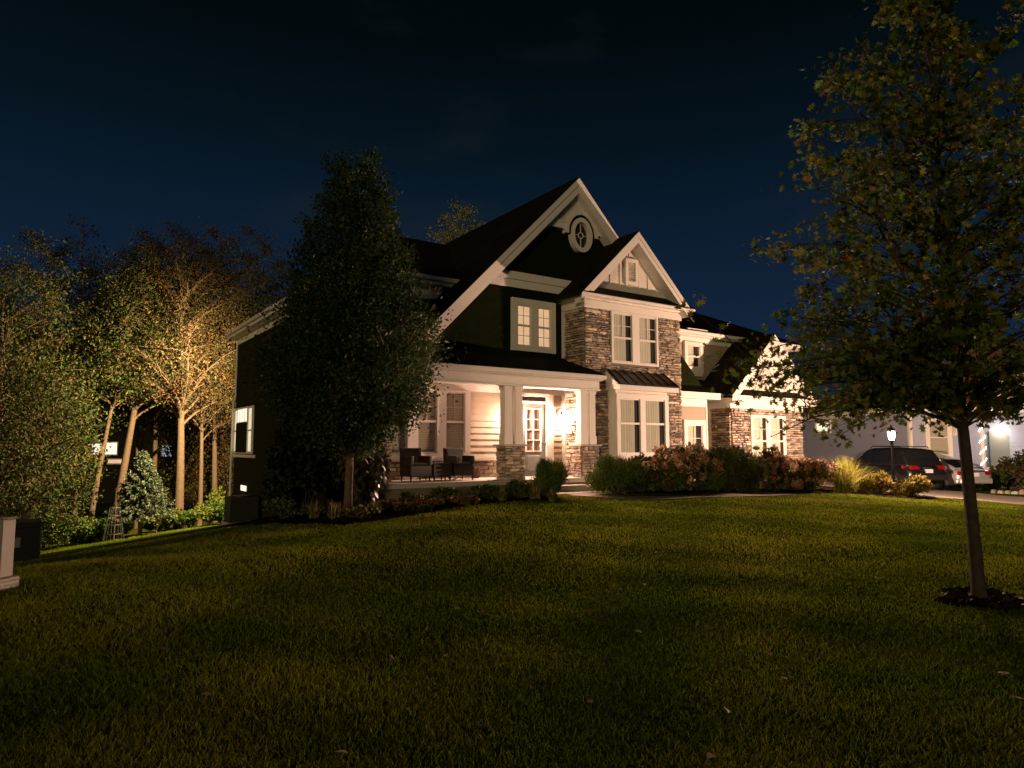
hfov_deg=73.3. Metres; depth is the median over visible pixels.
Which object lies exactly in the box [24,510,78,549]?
undergrowth bush
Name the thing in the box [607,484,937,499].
mulch bed
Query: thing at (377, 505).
grass tuft
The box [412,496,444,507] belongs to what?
perennial
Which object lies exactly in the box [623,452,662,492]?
hydrangea
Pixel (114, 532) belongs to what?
plant cage
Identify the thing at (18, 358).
woodland tree
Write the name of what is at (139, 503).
spruce tree
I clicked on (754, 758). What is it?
fallen leaves
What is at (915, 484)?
golden shrub
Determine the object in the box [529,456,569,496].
yew shrub
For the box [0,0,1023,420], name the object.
sky
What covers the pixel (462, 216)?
woodland tree
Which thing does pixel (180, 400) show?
woodland tree
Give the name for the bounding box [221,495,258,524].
air conditioner
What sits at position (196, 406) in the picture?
woodland tree
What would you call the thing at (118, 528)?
undergrowth bush
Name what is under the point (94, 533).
undergrowth bush
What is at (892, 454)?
lamp post
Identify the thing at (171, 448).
woodland tree
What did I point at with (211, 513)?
undergrowth bush
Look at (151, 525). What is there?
undergrowth bush
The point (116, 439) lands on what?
distant house
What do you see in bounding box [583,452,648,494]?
yew shrub
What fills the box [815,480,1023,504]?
driveway
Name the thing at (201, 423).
woodland tree
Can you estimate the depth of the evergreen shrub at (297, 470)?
17.29 m
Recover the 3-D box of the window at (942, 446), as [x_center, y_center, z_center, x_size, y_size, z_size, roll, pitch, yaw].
[21.284,2.694,34.353,1.326,2.060,0.690,2,-6,-21]
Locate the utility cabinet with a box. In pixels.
[13,518,43,562]
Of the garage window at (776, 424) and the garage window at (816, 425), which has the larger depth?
the garage window at (816, 425)
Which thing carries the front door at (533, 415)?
in the house at (578, 334)
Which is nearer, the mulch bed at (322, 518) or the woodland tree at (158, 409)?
the mulch bed at (322, 518)
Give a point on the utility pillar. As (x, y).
(8, 579)
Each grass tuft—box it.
[304,498,324,517]
[322,500,343,518]
[366,499,391,514]
[462,494,475,505]
[496,487,514,500]
[522,483,546,498]
[545,487,558,500]
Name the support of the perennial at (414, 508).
on the mulch bed at (322, 518)
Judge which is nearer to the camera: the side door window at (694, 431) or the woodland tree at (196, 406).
the side door window at (694, 431)
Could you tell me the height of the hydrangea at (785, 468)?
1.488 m
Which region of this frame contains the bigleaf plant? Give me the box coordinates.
[337,447,394,506]
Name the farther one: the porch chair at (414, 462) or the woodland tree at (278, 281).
the woodland tree at (278, 281)
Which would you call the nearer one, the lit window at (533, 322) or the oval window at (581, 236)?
the lit window at (533, 322)
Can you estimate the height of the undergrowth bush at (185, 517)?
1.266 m
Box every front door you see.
[522,404,545,474]
[988,431,1009,474]
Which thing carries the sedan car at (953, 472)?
on the driveway
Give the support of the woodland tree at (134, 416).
on the ground at (436, 646)
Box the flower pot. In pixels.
[473,465,481,477]
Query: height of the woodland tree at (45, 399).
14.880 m
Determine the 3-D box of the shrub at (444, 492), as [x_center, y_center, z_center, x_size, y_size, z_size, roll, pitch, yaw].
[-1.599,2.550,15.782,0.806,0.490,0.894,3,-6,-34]
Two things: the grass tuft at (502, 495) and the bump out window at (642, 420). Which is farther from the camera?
the bump out window at (642, 420)
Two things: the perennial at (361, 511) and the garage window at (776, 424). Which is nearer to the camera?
the perennial at (361, 511)
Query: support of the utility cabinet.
on the ground at (436, 646)
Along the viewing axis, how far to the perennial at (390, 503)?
14.30 m
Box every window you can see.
[90,443,100,454]
[105,442,118,454]
[107,459,121,463]
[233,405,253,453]
[389,389,470,459]
[511,297,555,353]
[568,218,592,253]
[610,310,658,366]
[616,393,668,459]
[682,420,706,448]
[683,341,703,370]
[750,415,786,456]
[814,420,830,433]
[925,418,953,457]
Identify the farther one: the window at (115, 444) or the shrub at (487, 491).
the window at (115, 444)
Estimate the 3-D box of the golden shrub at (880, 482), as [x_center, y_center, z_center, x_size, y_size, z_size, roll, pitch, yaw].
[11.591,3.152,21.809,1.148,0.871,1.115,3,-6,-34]
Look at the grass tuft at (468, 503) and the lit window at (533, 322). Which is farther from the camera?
the lit window at (533, 322)
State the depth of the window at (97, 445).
65.68 m
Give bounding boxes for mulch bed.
[204,494,547,530]
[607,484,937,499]
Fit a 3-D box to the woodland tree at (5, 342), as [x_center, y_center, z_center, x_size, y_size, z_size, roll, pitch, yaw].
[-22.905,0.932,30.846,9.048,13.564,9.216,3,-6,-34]
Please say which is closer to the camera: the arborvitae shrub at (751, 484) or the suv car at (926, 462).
the arborvitae shrub at (751, 484)
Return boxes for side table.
[425,462,452,480]
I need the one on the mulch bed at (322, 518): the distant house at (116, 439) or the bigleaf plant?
the bigleaf plant
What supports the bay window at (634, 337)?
in the house at (578, 334)
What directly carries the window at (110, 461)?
in the distant house at (116, 439)
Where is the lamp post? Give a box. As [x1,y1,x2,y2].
[886,425,895,495]
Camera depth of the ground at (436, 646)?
6.34 m
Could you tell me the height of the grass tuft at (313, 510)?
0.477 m
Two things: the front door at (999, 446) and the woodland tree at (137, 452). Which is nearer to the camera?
the front door at (999, 446)
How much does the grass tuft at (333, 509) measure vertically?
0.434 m
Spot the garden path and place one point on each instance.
(654, 497)
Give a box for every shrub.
[260,405,345,515]
[398,490,432,502]
[430,485,462,502]
[468,483,503,500]
[505,478,531,497]
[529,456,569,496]
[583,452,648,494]
[704,442,762,492]
[732,454,772,493]
[856,470,894,494]
[890,473,932,496]
[981,469,1010,491]
[988,449,1023,490]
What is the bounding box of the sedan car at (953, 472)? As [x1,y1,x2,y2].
[936,457,992,490]
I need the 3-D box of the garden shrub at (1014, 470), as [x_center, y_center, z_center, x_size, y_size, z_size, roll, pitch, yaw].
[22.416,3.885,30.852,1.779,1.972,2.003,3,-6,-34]
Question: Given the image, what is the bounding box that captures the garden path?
[560,492,794,498]
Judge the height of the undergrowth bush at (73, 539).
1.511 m
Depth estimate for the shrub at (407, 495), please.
14.96 m
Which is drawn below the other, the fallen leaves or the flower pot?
the fallen leaves
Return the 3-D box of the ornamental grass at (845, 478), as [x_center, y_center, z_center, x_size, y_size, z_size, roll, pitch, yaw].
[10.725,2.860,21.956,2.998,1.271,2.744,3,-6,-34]
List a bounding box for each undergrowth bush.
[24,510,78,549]
[53,513,92,545]
[69,515,116,541]
[98,521,131,538]
[143,517,174,530]
[162,506,199,528]
[187,499,224,525]
[205,486,225,523]
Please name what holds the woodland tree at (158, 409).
on the ground at (436, 646)
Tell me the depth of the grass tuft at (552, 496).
16.15 m
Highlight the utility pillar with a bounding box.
[0,516,19,590]
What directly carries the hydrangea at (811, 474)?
on the mulch bed at (825, 489)
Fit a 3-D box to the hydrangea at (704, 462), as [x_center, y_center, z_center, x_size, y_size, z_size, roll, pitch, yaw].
[5.253,2.315,19.047,1.409,1.455,1.291,3,-6,-34]
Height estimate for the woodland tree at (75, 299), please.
17.968 m
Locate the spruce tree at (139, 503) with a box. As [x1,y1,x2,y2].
[104,450,176,535]
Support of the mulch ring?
on the ground at (436, 646)
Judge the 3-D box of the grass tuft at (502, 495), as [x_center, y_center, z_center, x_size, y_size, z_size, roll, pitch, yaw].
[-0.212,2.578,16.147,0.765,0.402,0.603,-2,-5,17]
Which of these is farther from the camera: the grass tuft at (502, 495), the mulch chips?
the grass tuft at (502, 495)
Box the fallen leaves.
[157,492,1022,761]
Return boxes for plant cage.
[103,504,123,540]
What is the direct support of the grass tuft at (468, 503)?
on the mulch bed at (322, 518)
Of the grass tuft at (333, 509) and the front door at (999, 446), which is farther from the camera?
the front door at (999, 446)
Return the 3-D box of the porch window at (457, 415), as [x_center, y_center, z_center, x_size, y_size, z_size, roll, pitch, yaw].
[-2.318,1.092,18.687,2.820,1.920,0.140,3,-6,-34]
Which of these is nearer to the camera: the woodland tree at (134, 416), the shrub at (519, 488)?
the shrub at (519, 488)
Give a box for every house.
[52,402,230,502]
[225,177,816,517]
[801,336,1023,488]
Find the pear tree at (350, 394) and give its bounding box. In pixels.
[229,144,466,509]
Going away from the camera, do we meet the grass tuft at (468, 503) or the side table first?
the grass tuft at (468, 503)
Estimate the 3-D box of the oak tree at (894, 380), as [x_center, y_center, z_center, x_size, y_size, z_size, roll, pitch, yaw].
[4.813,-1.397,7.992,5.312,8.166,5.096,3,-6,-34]
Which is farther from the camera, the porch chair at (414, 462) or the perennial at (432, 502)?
the porch chair at (414, 462)
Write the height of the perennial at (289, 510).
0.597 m
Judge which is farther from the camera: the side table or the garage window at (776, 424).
the garage window at (776, 424)
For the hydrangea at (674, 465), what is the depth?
18.45 m
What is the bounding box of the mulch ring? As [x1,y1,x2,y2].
[934,588,1022,610]
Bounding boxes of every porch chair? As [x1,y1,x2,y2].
[400,448,431,481]
[443,448,474,480]
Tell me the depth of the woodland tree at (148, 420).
50.29 m
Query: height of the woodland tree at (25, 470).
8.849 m
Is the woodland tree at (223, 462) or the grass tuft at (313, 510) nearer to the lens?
the grass tuft at (313, 510)
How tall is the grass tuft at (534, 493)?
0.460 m
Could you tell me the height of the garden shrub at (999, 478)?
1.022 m
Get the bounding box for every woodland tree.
[0,223,147,513]
[0,255,112,518]
[0,291,62,497]
[0,347,119,545]
[4,309,93,510]
[24,215,113,518]
[52,257,192,539]
[72,225,225,521]
[82,337,227,517]
[95,242,216,492]
[102,216,257,528]
[103,271,165,528]
[144,396,233,516]
[152,246,257,525]
[158,316,233,476]
[160,389,235,503]
[161,216,278,522]
[217,224,297,436]
[255,259,302,314]
[426,197,485,244]
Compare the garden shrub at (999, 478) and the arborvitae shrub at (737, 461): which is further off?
the garden shrub at (999, 478)
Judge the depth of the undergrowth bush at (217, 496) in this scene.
35.92 m
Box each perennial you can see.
[260,497,309,518]
[337,504,381,517]
[378,498,414,511]
[395,504,432,512]
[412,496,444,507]
[446,493,481,504]
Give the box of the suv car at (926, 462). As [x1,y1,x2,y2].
[852,446,947,488]
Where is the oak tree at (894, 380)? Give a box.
[671,0,1023,600]
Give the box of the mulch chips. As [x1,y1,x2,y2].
[941,586,1023,609]
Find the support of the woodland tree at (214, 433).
on the ground at (436, 646)
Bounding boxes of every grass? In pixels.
[828,455,874,492]
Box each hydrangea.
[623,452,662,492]
[646,444,692,491]
[676,441,726,490]
[758,444,798,491]
[777,455,836,490]
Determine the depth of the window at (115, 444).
65.66 m
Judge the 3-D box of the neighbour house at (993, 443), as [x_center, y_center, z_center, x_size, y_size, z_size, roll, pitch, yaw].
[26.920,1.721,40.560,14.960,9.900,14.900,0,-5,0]
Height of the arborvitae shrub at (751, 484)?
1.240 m
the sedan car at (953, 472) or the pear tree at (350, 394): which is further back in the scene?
the sedan car at (953, 472)
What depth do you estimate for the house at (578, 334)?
21.36 m
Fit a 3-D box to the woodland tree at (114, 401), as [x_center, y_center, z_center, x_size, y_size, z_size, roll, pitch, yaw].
[-19.484,0.742,34.990,6.871,14.366,6.373,3,-6,-34]
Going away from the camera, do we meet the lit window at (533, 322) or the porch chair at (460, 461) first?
the porch chair at (460, 461)
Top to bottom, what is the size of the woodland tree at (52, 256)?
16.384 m
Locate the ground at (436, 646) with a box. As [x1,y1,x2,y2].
[0,454,1023,767]
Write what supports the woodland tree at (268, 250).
on the ground at (436, 646)
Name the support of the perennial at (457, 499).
on the mulch bed at (322, 518)
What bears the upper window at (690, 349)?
in the house at (578, 334)

